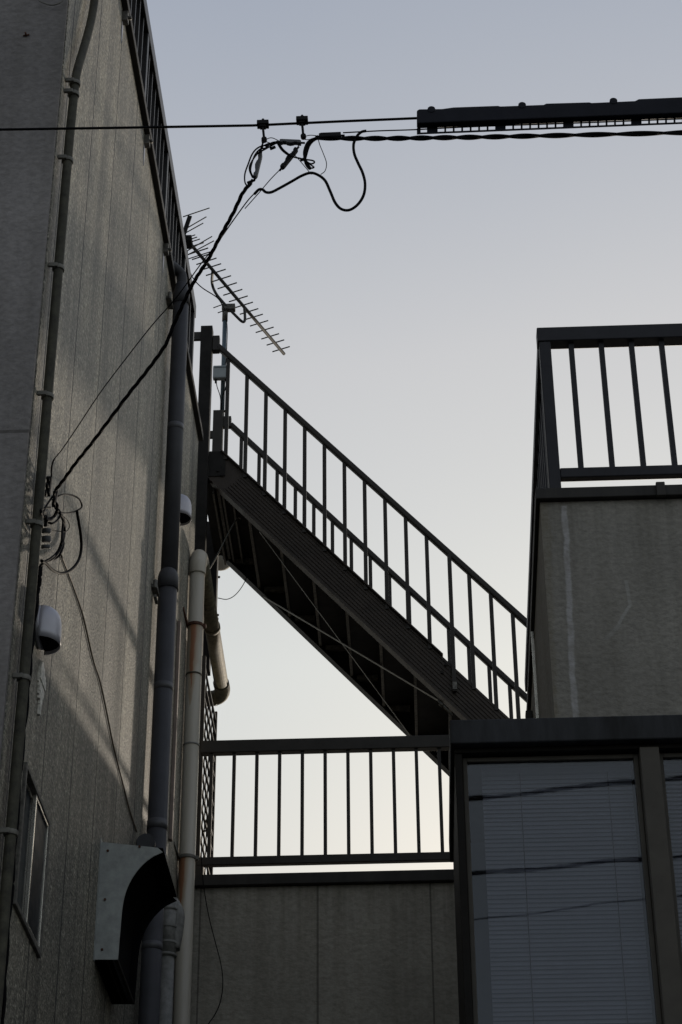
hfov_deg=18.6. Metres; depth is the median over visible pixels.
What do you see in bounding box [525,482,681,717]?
stucco building
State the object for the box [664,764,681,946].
window blind
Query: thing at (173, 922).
grey branch pipe
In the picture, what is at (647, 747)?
window bay
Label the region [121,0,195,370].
roof railing
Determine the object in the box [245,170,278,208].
stay wire
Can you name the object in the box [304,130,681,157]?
twisted cable
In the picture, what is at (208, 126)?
messenger wire
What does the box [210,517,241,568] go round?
hooked rod
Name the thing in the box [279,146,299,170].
splice box
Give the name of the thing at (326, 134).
splice box
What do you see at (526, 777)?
window blind
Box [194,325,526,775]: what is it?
steel staircase
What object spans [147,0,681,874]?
sky
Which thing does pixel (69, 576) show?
slanting wall wire
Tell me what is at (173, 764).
cable duct
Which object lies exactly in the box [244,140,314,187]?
cable tails
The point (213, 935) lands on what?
dangling wire
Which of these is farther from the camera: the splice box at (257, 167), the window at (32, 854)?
the window at (32, 854)
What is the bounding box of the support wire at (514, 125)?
[343,118,681,132]
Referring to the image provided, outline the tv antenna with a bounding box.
[183,208,289,412]
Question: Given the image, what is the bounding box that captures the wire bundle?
[1,476,82,1023]
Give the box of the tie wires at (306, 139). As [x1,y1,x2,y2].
[264,135,326,174]
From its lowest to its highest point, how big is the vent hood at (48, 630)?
0.162 m
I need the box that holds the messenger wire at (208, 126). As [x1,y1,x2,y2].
[0,117,416,130]
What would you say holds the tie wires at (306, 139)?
hanging from the wire clamp at (262, 124)
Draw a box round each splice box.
[253,152,261,179]
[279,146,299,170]
[280,139,304,145]
[315,132,344,137]
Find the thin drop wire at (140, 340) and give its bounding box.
[50,194,253,476]
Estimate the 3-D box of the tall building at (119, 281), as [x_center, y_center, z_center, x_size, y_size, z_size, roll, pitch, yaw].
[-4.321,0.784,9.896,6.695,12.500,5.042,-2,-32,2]
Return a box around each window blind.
[481,765,652,1023]
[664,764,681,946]
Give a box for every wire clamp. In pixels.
[257,118,268,142]
[296,115,307,139]
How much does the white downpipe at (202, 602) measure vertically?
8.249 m
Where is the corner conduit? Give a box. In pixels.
[0,0,98,1023]
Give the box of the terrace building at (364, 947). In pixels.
[190,869,458,1023]
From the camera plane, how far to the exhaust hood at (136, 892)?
8.85 m
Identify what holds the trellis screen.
on the terrace building at (364, 947)
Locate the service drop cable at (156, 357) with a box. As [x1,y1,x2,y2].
[54,183,251,491]
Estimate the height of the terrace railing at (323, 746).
0.840 m
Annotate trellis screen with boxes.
[195,656,217,874]
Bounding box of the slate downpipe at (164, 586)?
[136,262,189,1023]
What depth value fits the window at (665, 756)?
6.97 m
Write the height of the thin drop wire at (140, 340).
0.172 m
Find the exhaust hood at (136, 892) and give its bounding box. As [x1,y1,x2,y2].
[93,837,176,1003]
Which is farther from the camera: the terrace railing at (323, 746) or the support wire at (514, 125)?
the terrace railing at (323, 746)
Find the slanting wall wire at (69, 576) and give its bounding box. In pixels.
[60,554,137,832]
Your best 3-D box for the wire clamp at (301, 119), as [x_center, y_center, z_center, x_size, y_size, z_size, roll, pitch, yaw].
[-0.125,-1.238,6.707,0.038,0.101,0.028,-2,-32,2]
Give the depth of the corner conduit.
7.33 m
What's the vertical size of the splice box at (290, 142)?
0.018 m
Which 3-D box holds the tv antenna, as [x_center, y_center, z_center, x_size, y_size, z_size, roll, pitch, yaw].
[-0.870,-1.313,15.456,0.460,1.393,1.627,-11,-34,17]
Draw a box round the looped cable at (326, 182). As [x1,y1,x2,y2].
[253,130,366,211]
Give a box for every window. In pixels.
[13,762,50,957]
[462,754,661,1023]
[659,753,681,980]
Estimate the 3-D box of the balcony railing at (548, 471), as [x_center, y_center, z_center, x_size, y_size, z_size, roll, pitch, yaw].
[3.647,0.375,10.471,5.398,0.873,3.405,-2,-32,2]
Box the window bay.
[449,715,681,1023]
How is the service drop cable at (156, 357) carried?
attached to the wire bundle
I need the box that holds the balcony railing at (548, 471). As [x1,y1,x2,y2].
[524,323,681,691]
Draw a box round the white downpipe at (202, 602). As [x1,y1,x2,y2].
[173,549,229,1023]
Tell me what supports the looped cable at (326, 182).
hanging from the twisted cable at (503, 136)
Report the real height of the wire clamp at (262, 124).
0.098 m
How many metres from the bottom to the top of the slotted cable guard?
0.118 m
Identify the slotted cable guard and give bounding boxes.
[417,97,681,134]
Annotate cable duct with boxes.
[168,621,180,841]
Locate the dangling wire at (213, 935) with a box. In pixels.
[201,841,222,1023]
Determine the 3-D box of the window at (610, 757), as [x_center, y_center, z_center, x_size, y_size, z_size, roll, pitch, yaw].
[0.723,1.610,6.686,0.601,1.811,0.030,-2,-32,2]
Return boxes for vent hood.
[36,605,61,654]
[180,494,191,525]
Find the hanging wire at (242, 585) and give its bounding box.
[218,552,248,599]
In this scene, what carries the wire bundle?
attached to the corner conduit
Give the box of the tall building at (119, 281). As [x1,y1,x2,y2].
[0,0,202,1023]
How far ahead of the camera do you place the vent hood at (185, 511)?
12.09 m
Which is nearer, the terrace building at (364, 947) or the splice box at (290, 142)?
the splice box at (290, 142)
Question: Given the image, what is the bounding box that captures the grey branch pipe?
[159,894,184,1023]
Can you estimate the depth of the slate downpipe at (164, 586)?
10.75 m
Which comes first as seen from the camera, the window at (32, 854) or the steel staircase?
the window at (32, 854)
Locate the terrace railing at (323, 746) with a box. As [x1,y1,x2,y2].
[196,735,449,874]
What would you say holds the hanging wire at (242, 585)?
hanging from the steel staircase

